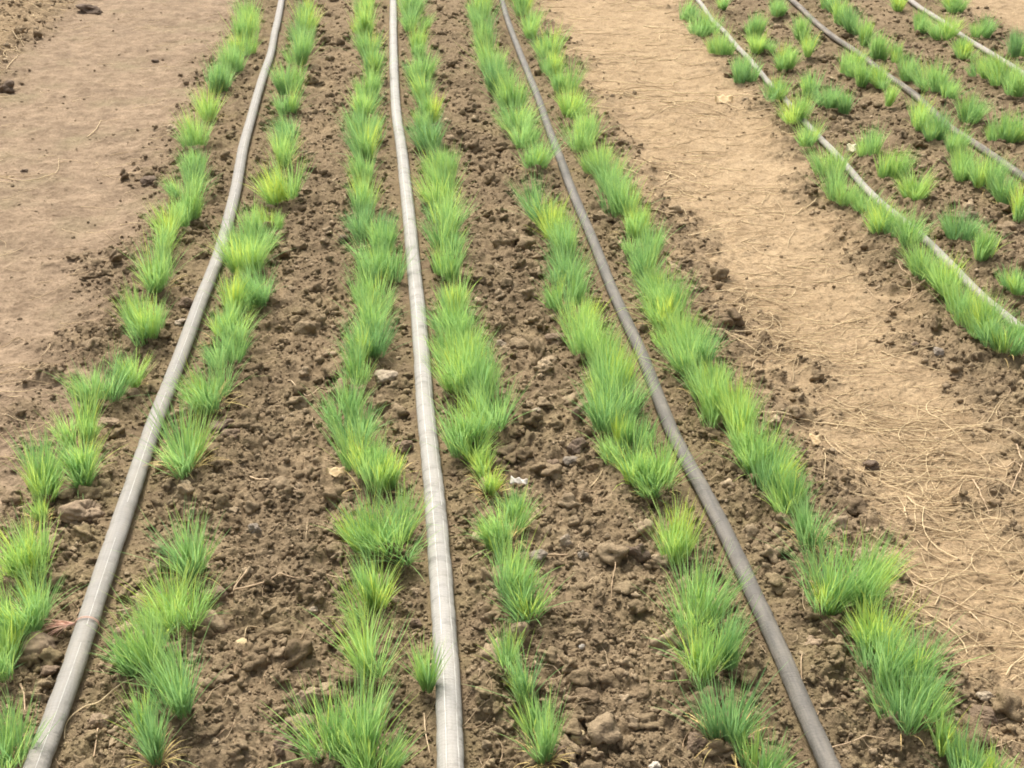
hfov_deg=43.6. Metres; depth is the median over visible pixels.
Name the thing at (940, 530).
straw
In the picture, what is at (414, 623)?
soil clod
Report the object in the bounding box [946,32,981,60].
seedling tuft
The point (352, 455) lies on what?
seedling tuft
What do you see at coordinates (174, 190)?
seedling tuft
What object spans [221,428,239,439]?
soil clod
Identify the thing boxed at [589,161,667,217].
seedling tuft
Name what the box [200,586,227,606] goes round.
soil clod
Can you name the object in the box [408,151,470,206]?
seedling tuft
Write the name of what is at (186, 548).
seedling tuft
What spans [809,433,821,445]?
dry leaf
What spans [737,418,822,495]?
seedling tuft
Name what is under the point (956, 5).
seedling tuft
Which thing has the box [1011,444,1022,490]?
dry root
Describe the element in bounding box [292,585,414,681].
seedling tuft
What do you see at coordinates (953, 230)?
seedling tuft
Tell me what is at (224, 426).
soil clod
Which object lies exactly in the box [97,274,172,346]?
seedling tuft
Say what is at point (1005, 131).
seedling tuft
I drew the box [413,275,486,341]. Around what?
seedling tuft
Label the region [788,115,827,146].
seedling tuft
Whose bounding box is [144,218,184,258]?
seedling tuft
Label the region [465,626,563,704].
seedling tuft
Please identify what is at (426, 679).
seedling tuft
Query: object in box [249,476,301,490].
dry root
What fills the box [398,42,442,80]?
seedling tuft
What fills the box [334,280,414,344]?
seedling tuft
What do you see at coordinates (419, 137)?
seedling tuft
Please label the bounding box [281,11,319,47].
seedling tuft
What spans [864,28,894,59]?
seedling tuft
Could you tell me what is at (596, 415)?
seedling tuft
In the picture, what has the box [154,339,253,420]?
seedling tuft
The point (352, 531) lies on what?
seedling tuft
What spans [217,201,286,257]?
seedling tuft
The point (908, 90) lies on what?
irrigation hose
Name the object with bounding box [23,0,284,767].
irrigation hose
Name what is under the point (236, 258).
seedling tuft
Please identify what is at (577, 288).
seedling tuft
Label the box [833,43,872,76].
seedling tuft
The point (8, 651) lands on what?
seedling tuft
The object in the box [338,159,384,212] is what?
seedling tuft
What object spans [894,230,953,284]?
seedling tuft
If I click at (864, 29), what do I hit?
seedling tuft
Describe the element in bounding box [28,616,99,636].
twine tie
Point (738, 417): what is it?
seedling tuft
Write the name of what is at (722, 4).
seedling tuft
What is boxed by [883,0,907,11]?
seedling tuft
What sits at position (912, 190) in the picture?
seedling tuft
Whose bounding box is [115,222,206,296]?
seedling tuft
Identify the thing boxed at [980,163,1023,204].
seedling tuft
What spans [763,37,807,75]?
seedling tuft
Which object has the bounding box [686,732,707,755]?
soil clod
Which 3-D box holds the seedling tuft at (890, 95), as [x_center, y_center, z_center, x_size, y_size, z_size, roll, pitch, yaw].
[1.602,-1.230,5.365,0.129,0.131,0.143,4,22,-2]
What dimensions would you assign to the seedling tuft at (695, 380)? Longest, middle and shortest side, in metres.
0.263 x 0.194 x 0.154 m
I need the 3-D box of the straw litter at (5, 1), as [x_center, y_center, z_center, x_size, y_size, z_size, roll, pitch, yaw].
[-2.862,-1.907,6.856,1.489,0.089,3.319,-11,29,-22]
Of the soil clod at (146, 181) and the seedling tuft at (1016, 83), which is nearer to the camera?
the soil clod at (146, 181)
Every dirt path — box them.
[0,0,265,548]
[532,0,1023,767]
[961,0,1023,35]
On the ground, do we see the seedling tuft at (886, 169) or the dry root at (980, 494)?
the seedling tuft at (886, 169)
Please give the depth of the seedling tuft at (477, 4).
7.16 m
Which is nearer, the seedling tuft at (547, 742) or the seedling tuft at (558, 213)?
the seedling tuft at (547, 742)
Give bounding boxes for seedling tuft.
[0,493,63,583]
[0,516,65,581]
[0,557,75,646]
[0,564,94,642]
[0,602,43,682]
[0,671,56,767]
[2,418,88,505]
[19,493,56,525]
[39,367,113,450]
[42,332,146,407]
[43,422,117,499]
[82,607,168,676]
[84,686,207,767]
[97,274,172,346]
[100,583,183,687]
[102,345,154,389]
[103,549,232,641]
[103,668,168,740]
[105,495,229,585]
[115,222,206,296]
[117,595,230,719]
[123,584,177,629]
[126,387,228,482]
[136,192,184,241]
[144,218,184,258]
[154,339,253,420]
[156,150,219,201]
[156,164,213,228]
[167,97,218,149]
[169,144,213,175]
[181,292,266,347]
[185,79,231,122]
[191,221,294,274]
[191,319,259,369]
[197,47,239,93]
[200,255,280,313]
[208,33,250,72]
[215,262,265,319]
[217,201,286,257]
[218,1,261,41]
[218,25,263,56]
[227,193,287,238]
[228,0,262,27]
[241,144,318,205]
[252,97,303,146]
[254,670,396,767]
[256,53,314,95]
[262,120,316,167]
[265,68,314,115]
[272,23,326,65]
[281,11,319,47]
[283,0,330,30]
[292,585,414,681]
[294,0,319,18]
[303,365,391,433]
[312,406,399,478]
[316,478,430,559]
[322,396,395,447]
[323,643,410,767]
[327,324,378,387]
[328,106,388,159]
[328,300,422,359]
[328,540,403,623]
[329,92,387,138]
[330,208,408,258]
[331,76,389,118]
[333,707,428,767]
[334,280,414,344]
[336,19,386,56]
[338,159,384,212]
[338,192,401,239]
[340,251,399,311]
[341,425,416,494]
[342,470,440,579]
[343,0,378,35]
[344,0,379,15]
[344,140,380,183]
[345,247,400,285]
[348,59,391,98]
[350,40,394,78]
[352,231,429,282]
[376,0,437,31]
[388,102,459,151]
[391,0,431,17]
[395,628,455,693]
[397,56,436,102]
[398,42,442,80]
[401,18,432,58]
[401,85,449,126]
[406,381,503,463]
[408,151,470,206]
[410,130,470,180]
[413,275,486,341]
[413,321,511,398]
[414,201,471,254]
[417,174,480,229]
[417,309,500,363]
[424,222,473,282]
[425,361,534,443]
[436,260,478,309]
[443,333,521,410]
[455,28,514,71]
[459,477,547,557]
[460,437,507,483]
[461,0,497,15]
[461,0,510,31]
[461,46,527,93]
[465,10,503,48]
[465,507,522,553]
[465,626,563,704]
[468,454,512,506]
[476,612,529,676]
[477,61,536,107]
[481,85,554,130]
[483,518,562,598]
[485,551,570,640]
[492,675,574,767]
[493,105,547,148]
[497,484,530,516]
[501,673,556,737]
[506,163,569,226]
[508,0,539,16]
[511,127,569,171]
[513,0,552,38]
[523,190,577,244]
[524,20,573,57]
[530,33,569,75]
[533,203,592,258]
[533,249,609,313]
[534,229,594,286]
[544,46,591,92]
[544,285,616,334]
[546,108,607,152]
[549,79,601,118]
[554,299,628,365]
[561,361,658,434]
[564,96,619,138]
[570,331,661,414]
[572,128,628,177]
[576,403,682,464]
[579,145,642,194]
[580,321,637,379]
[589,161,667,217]
[602,424,669,502]
[613,196,662,241]
[614,258,712,318]
[617,215,679,259]
[617,220,674,280]
[625,264,705,331]
[629,422,706,498]
[629,483,716,564]
[638,528,754,640]
[639,576,763,680]
[641,298,718,350]
[641,303,739,376]
[650,646,783,767]
[654,609,747,689]
[665,335,737,416]
[675,4,727,37]
[678,0,705,20]
[686,354,771,428]
[699,25,738,54]
[706,375,775,454]
[714,0,733,10]
[714,401,804,481]
[722,710,808,767]
[728,44,765,83]
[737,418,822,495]
[740,25,780,53]
[741,6,772,36]
[752,521,884,614]
[754,68,796,101]
[754,453,824,513]
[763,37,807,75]
[766,0,790,16]
[772,86,825,124]
[780,486,849,550]
[786,13,815,43]
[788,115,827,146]
[797,28,821,56]
[797,64,827,97]
[801,139,855,175]
[805,156,866,206]
[809,77,849,108]
[814,520,920,614]
[819,0,842,12]
[824,605,941,689]
[829,0,854,25]
[830,1,868,34]
[831,576,937,656]
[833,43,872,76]
[835,86,860,114]
[841,184,894,213]
[847,120,894,156]
[850,56,891,86]
[852,650,961,743]
[854,14,884,46]
[858,191,908,234]
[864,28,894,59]
[865,59,893,88]
[872,142,922,180]
[876,199,946,246]
[880,47,928,81]
[881,600,994,706]
[882,78,901,106]
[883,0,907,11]
[888,39,907,62]
[888,155,948,200]
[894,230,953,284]
[900,52,959,91]
[902,87,942,131]
[909,4,941,33]
[910,243,974,299]
[916,101,955,141]
[920,8,979,40]
[921,705,1023,767]
[922,706,968,759]
[929,269,988,321]
[930,73,975,99]
[935,194,993,240]
[936,0,972,12]
[942,117,975,154]
[942,136,982,181]
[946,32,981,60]
[948,280,1021,338]
[950,87,996,124]
[962,47,1004,78]
[962,298,1023,369]
[964,146,1022,194]
[965,9,1001,38]
[970,219,1012,261]
[976,47,1022,85]
[979,103,1023,143]
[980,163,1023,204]
[994,56,1023,96]
[994,260,1023,295]
[999,22,1023,57]
[1002,314,1023,343]
[1004,106,1023,142]
[1005,171,1023,222]
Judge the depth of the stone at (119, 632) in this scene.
2.16 m
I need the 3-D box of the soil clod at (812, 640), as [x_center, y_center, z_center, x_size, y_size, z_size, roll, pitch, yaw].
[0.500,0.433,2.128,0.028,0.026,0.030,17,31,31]
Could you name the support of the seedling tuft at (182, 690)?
on the ground
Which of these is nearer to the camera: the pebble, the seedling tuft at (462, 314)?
the pebble
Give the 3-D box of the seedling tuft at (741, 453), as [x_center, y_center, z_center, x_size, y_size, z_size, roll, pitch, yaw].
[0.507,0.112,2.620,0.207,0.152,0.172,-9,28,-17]
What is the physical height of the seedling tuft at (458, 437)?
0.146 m
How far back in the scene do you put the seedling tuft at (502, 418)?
2.76 m
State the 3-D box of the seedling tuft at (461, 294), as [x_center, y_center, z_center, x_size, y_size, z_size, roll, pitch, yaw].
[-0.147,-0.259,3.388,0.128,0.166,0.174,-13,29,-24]
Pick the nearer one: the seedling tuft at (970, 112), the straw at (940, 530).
the straw at (940, 530)
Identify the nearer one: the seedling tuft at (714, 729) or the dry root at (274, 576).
the seedling tuft at (714, 729)
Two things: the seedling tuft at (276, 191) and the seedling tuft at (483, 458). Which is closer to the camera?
the seedling tuft at (483, 458)
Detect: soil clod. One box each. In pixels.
[13,631,57,666]
[40,665,59,675]
[76,4,102,13]
[89,713,109,728]
[95,417,119,430]
[140,176,158,186]
[178,297,192,307]
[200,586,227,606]
[207,419,234,433]
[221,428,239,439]
[273,735,300,756]
[292,687,321,712]
[337,235,351,243]
[394,440,413,454]
[407,618,422,630]
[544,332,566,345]
[547,459,559,464]
[553,745,566,764]
[571,406,585,421]
[627,543,651,562]
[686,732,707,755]
[796,445,808,454]
[805,635,823,646]
[854,547,876,560]
[862,460,879,470]
[911,342,919,347]
[953,211,979,221]
[968,705,997,727]
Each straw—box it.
[0,30,24,46]
[0,158,58,180]
[64,679,132,738]
[708,290,808,302]
[725,330,784,358]
[762,411,1023,431]
[832,318,871,326]
[906,496,929,510]
[912,521,973,532]
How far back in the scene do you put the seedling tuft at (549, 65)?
5.86 m
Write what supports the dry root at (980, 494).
on the dirt path at (766, 170)
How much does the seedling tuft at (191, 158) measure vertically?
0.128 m
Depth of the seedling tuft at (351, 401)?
2.80 m
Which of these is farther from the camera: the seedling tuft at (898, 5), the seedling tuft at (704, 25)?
the seedling tuft at (898, 5)
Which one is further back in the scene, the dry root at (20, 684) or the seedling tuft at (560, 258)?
the seedling tuft at (560, 258)
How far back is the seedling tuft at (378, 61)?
5.76 m
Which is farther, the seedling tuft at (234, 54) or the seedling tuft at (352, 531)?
the seedling tuft at (234, 54)
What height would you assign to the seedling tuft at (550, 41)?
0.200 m
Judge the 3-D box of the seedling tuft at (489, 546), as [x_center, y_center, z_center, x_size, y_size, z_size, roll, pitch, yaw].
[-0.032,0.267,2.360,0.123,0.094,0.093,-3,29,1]
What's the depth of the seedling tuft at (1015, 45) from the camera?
6.22 m
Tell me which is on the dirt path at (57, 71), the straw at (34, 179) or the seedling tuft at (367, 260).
the straw at (34, 179)
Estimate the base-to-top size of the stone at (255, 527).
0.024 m
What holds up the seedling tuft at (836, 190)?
on the ground
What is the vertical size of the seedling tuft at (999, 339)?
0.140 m
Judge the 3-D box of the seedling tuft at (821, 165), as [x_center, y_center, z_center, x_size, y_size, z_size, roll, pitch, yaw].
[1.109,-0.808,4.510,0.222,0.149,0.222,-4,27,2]
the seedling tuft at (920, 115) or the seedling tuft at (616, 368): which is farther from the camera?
the seedling tuft at (920, 115)
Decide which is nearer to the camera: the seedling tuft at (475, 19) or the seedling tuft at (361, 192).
the seedling tuft at (361, 192)
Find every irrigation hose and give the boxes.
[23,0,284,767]
[389,0,463,767]
[499,0,841,767]
[695,0,1022,327]
[788,0,1023,181]
[907,0,1023,74]
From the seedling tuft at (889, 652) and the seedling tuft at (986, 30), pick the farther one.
the seedling tuft at (986, 30)
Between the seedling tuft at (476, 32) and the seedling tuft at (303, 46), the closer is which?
the seedling tuft at (303, 46)
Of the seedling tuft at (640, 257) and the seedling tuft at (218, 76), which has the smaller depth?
the seedling tuft at (640, 257)
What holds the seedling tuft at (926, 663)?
on the ground
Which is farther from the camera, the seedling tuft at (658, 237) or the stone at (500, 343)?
the seedling tuft at (658, 237)
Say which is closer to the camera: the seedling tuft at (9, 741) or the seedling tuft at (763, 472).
the seedling tuft at (9, 741)
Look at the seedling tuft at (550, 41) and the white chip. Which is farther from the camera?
the seedling tuft at (550, 41)
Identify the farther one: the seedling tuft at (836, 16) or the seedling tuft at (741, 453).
the seedling tuft at (836, 16)
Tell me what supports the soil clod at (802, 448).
on the ground
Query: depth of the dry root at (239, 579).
2.31 m
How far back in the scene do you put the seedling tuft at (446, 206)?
3.96 m
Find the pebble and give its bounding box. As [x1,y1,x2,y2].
[309,606,317,612]
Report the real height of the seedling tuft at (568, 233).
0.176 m
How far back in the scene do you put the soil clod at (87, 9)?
7.45 m
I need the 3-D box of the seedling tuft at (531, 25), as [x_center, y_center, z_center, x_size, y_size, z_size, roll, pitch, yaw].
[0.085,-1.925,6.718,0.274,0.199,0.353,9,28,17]
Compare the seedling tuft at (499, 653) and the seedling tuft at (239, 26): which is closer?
the seedling tuft at (499, 653)
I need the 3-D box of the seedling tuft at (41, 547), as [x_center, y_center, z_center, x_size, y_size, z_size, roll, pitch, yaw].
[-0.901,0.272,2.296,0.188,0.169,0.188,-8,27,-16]
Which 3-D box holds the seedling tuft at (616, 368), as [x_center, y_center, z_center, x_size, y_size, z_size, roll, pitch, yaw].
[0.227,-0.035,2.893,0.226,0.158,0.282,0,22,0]
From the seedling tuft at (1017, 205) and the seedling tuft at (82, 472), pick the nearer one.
the seedling tuft at (82, 472)
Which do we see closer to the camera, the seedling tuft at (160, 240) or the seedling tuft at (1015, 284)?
the seedling tuft at (1015, 284)
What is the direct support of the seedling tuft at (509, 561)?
on the ground
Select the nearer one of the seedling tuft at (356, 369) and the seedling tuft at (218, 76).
the seedling tuft at (356, 369)
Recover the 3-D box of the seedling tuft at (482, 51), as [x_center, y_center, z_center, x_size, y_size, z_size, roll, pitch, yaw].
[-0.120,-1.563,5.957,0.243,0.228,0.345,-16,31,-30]
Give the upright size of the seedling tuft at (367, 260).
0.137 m
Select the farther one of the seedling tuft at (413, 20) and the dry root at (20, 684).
the seedling tuft at (413, 20)
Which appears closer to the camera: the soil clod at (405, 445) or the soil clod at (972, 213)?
the soil clod at (405, 445)
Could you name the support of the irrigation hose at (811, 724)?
on the ground
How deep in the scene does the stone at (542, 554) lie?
2.35 m
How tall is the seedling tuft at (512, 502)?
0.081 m
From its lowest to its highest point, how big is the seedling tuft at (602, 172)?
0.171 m
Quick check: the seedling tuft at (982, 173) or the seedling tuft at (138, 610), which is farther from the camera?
the seedling tuft at (982, 173)
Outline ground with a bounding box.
[0,0,1023,767]
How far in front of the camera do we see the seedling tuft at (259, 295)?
3.43 m
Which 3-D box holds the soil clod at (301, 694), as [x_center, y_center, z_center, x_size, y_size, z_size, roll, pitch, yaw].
[-0.324,0.497,2.008,0.037,0.056,0.047,18,32,32]
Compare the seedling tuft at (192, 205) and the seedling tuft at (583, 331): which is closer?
the seedling tuft at (583, 331)
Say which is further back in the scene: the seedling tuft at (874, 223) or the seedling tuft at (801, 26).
the seedling tuft at (801, 26)
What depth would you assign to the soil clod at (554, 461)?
2.68 m
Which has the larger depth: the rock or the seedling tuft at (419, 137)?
the seedling tuft at (419, 137)
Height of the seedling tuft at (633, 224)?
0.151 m
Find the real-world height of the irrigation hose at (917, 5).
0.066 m
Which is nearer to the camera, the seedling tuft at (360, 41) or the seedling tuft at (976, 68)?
the seedling tuft at (976, 68)
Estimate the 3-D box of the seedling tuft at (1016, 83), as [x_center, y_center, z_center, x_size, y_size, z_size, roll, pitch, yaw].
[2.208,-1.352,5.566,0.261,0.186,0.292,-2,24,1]
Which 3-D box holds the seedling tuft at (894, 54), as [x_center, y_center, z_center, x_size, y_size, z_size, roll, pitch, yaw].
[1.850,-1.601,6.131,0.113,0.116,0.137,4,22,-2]
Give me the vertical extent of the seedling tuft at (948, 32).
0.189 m
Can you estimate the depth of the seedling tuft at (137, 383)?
3.01 m
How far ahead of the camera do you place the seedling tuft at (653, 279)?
3.45 m
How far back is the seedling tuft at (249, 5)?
6.97 m
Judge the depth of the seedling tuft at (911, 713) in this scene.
1.94 m
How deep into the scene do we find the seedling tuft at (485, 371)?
2.90 m
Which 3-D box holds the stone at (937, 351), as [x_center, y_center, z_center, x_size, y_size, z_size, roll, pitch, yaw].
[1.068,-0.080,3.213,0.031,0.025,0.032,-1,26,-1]
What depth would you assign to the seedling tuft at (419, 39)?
6.21 m
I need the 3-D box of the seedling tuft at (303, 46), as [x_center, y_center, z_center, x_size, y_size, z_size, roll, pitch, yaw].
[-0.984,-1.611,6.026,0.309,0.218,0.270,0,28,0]
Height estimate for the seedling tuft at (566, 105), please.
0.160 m
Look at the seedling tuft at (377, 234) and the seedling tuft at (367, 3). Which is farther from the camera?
the seedling tuft at (367, 3)
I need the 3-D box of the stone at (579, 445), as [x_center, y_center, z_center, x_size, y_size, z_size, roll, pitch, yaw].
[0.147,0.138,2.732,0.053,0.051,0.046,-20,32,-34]
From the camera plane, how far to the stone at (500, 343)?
3.23 m
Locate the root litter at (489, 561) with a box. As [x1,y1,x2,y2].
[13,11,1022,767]
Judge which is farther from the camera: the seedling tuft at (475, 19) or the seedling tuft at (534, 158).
the seedling tuft at (475, 19)
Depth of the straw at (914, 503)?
2.59 m
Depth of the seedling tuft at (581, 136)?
4.74 m
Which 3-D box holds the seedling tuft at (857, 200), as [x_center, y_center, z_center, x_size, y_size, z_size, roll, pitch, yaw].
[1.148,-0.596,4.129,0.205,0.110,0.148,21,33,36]
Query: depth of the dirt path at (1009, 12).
7.59 m
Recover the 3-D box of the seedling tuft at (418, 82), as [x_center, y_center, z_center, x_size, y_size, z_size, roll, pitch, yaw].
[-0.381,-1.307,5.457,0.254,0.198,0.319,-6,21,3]
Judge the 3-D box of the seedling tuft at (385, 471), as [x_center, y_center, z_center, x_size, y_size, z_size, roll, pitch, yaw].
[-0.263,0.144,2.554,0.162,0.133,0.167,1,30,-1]
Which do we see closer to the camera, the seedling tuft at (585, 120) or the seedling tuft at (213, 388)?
the seedling tuft at (213, 388)
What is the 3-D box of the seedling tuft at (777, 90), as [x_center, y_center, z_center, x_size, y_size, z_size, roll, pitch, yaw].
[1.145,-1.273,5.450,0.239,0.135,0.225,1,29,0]
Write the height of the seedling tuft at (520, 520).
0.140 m
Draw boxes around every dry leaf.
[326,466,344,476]
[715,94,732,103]
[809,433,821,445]
[846,143,856,151]
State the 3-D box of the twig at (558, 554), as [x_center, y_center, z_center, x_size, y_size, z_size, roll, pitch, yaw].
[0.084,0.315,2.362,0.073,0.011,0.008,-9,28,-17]
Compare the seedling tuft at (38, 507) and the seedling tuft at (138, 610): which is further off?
the seedling tuft at (38, 507)
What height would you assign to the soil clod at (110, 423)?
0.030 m
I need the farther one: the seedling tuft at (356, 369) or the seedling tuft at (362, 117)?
the seedling tuft at (362, 117)
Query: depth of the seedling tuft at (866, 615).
2.11 m
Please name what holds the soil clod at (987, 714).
on the ground
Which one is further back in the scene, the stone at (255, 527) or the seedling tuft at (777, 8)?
the seedling tuft at (777, 8)
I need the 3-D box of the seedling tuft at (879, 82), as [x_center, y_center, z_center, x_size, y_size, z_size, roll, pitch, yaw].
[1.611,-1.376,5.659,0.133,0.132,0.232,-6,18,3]
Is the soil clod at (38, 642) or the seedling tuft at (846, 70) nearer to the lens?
the soil clod at (38, 642)
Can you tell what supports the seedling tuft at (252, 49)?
on the ground
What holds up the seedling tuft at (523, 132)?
on the ground
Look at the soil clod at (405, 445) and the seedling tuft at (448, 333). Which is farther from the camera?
the seedling tuft at (448, 333)
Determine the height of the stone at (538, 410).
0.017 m
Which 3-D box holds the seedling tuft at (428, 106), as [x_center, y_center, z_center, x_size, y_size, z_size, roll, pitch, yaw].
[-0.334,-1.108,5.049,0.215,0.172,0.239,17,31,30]
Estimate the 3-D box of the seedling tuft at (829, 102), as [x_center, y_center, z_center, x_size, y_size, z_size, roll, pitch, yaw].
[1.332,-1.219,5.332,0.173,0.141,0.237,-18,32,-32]
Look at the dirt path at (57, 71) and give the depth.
4.90 m
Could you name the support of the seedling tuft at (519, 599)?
on the ground
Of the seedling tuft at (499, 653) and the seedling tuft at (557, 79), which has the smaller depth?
the seedling tuft at (499, 653)
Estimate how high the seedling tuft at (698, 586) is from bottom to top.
0.163 m
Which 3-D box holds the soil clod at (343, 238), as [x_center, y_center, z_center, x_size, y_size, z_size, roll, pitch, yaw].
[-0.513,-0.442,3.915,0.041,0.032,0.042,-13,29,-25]
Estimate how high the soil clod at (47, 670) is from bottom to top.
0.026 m
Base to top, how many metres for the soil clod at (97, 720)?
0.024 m
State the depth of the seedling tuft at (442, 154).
4.45 m
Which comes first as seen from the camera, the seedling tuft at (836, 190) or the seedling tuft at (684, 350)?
the seedling tuft at (684, 350)
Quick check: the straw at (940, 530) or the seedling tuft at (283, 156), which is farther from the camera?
the seedling tuft at (283, 156)
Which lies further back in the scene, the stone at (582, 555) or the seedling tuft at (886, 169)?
the seedling tuft at (886, 169)
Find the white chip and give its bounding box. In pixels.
[510,476,527,484]
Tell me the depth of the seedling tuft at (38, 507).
2.50 m
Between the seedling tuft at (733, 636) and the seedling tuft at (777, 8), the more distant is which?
the seedling tuft at (777, 8)
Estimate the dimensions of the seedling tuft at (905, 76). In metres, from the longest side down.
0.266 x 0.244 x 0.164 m
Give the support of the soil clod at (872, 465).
on the dirt path at (766, 170)
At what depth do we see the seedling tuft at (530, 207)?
4.02 m
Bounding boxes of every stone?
[0,80,14,93]
[112,629,126,641]
[116,608,131,620]
[126,388,139,397]
[175,318,185,325]
[236,638,246,644]
[248,523,261,532]
[374,369,397,385]
[496,340,506,346]
[529,549,547,561]
[532,407,540,413]
[559,534,572,547]
[562,456,577,466]
[566,437,590,454]
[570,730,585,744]
[577,550,588,559]
[648,761,660,767]
[933,347,943,355]
[975,691,994,702]
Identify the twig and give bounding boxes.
[93,728,99,756]
[547,553,575,555]
[800,653,802,677]
[888,290,930,311]
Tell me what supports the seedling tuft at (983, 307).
on the ground
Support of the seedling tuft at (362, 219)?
on the ground
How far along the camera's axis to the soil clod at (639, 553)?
2.34 m
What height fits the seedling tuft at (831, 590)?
0.149 m
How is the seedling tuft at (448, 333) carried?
on the ground
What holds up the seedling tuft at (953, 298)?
on the ground
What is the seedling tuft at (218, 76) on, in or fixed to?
on the ground
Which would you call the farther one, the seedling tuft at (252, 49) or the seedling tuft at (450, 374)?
the seedling tuft at (252, 49)
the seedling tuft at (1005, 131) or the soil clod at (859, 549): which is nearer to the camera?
the soil clod at (859, 549)
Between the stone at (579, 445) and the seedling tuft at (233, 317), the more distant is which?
the seedling tuft at (233, 317)
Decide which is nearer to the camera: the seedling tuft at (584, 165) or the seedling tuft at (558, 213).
the seedling tuft at (558, 213)
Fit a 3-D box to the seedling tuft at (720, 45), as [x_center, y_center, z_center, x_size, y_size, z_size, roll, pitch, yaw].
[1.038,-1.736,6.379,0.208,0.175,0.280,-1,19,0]
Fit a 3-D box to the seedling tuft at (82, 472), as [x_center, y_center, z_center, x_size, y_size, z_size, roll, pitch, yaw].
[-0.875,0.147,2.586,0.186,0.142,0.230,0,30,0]
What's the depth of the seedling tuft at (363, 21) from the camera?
6.66 m
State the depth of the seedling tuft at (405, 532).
2.35 m
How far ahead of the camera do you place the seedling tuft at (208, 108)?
5.14 m
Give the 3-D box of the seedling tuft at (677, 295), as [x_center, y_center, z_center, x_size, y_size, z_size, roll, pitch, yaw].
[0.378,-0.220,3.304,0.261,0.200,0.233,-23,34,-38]
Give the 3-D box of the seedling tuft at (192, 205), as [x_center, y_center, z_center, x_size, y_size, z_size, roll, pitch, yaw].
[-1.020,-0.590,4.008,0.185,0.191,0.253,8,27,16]
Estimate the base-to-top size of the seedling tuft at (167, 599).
0.139 m
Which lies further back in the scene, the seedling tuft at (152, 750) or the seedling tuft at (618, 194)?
the seedling tuft at (618, 194)
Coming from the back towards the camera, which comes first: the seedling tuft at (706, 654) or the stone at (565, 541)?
the stone at (565, 541)
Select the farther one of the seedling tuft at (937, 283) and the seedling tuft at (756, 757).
the seedling tuft at (937, 283)
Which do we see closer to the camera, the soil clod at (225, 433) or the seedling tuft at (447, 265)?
the soil clod at (225, 433)
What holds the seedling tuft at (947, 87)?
on the ground
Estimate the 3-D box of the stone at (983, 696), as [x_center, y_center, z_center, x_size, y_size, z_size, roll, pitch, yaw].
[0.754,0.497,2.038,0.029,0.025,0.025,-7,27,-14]
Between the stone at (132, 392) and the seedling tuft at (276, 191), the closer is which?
the stone at (132, 392)
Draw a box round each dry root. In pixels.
[19,683,24,708]
[233,569,246,590]
[234,573,343,590]
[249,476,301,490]
[287,380,326,395]
[424,713,429,752]
[832,735,883,747]
[895,572,1019,627]
[971,478,989,514]
[994,461,1023,469]
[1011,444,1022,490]
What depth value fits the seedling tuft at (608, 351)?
3.00 m
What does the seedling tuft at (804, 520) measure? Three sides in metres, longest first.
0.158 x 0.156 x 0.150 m
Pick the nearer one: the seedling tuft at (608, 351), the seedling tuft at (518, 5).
the seedling tuft at (608, 351)
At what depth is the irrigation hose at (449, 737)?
2.53 m
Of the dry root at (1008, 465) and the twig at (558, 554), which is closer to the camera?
the twig at (558, 554)
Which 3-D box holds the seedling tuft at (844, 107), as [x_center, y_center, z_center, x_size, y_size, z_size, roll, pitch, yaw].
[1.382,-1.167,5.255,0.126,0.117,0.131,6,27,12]
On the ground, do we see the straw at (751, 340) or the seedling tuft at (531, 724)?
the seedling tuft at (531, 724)
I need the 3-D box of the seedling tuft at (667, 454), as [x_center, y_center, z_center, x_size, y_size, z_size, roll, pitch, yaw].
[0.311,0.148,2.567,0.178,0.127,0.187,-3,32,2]
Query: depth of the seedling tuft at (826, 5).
7.35 m
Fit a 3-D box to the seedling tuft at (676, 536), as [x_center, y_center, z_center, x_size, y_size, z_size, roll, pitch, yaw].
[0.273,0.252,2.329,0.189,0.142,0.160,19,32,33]
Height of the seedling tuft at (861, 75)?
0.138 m
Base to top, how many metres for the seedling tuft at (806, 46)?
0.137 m
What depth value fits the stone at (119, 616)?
2.22 m
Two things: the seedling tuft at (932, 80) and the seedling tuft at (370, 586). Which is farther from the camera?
the seedling tuft at (932, 80)
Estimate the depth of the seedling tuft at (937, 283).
3.49 m
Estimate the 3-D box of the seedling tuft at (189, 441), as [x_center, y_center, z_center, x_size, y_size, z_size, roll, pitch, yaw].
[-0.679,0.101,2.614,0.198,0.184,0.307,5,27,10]
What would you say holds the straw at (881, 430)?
on the dirt path at (766, 170)
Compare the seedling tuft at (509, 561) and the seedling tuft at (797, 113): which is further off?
the seedling tuft at (797, 113)
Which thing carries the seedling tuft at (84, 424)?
on the ground
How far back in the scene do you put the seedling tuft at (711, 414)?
2.82 m
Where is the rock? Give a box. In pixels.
[58,499,105,523]
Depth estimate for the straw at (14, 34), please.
6.72 m
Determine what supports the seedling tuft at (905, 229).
on the ground
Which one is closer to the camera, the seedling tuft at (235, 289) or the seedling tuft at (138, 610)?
the seedling tuft at (138, 610)
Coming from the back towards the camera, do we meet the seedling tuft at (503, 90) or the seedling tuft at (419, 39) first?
the seedling tuft at (419, 39)
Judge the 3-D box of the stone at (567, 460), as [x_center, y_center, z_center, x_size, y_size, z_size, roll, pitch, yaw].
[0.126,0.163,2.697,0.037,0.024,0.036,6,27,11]
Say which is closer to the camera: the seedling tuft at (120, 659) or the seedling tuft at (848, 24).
the seedling tuft at (120, 659)
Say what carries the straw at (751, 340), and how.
on the dirt path at (766, 170)
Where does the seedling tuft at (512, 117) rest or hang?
on the ground

